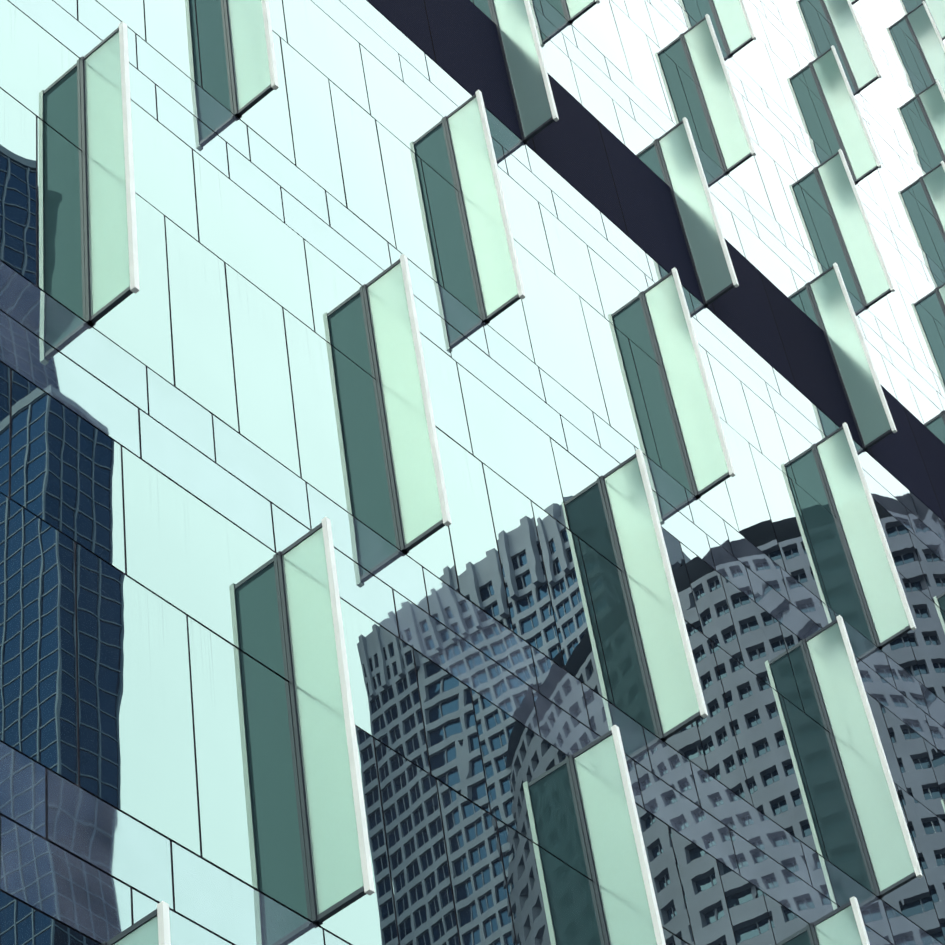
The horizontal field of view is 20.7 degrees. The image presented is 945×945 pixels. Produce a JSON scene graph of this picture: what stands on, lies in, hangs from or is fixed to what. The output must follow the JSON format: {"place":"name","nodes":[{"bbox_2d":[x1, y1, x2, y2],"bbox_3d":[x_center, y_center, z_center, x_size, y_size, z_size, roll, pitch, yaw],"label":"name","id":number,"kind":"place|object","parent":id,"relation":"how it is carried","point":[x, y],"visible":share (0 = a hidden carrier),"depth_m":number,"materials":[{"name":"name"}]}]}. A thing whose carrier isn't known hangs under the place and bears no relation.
{"place":"outdoors","nodes":[
{"label":"outdoors","id":0,"kind":"place"},
{"bbox_2d":[0,0,944,944],"bbox_3d":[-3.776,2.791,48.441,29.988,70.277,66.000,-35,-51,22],"label":"joint","id":1,"kind":"object","parent":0,"point":[448,526],"depth_m":19.72,"materials":[{"name":"grey"}]},
{"bbox_2d":[0,0,944,944],"bbox_3d":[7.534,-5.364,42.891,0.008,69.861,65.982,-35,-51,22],"label":"facade panels","id":2,"kind":"object","parent":1,"relation":"attached to","point":[200,562],"visible":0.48,"depth_m":19.59,"materials":[{"name":"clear glass"}]},
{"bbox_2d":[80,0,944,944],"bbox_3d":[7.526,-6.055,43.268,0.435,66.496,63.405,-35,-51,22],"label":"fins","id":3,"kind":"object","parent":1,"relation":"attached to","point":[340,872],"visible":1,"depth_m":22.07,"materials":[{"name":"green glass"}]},
{"bbox_2d":[366,0,944,522],"bbox_3d":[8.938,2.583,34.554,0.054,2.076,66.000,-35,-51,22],"label":"dark facade band","id":4,"kind":"object","parent":1,"relation":"attached to","point":[594,162],"depth_m":28.19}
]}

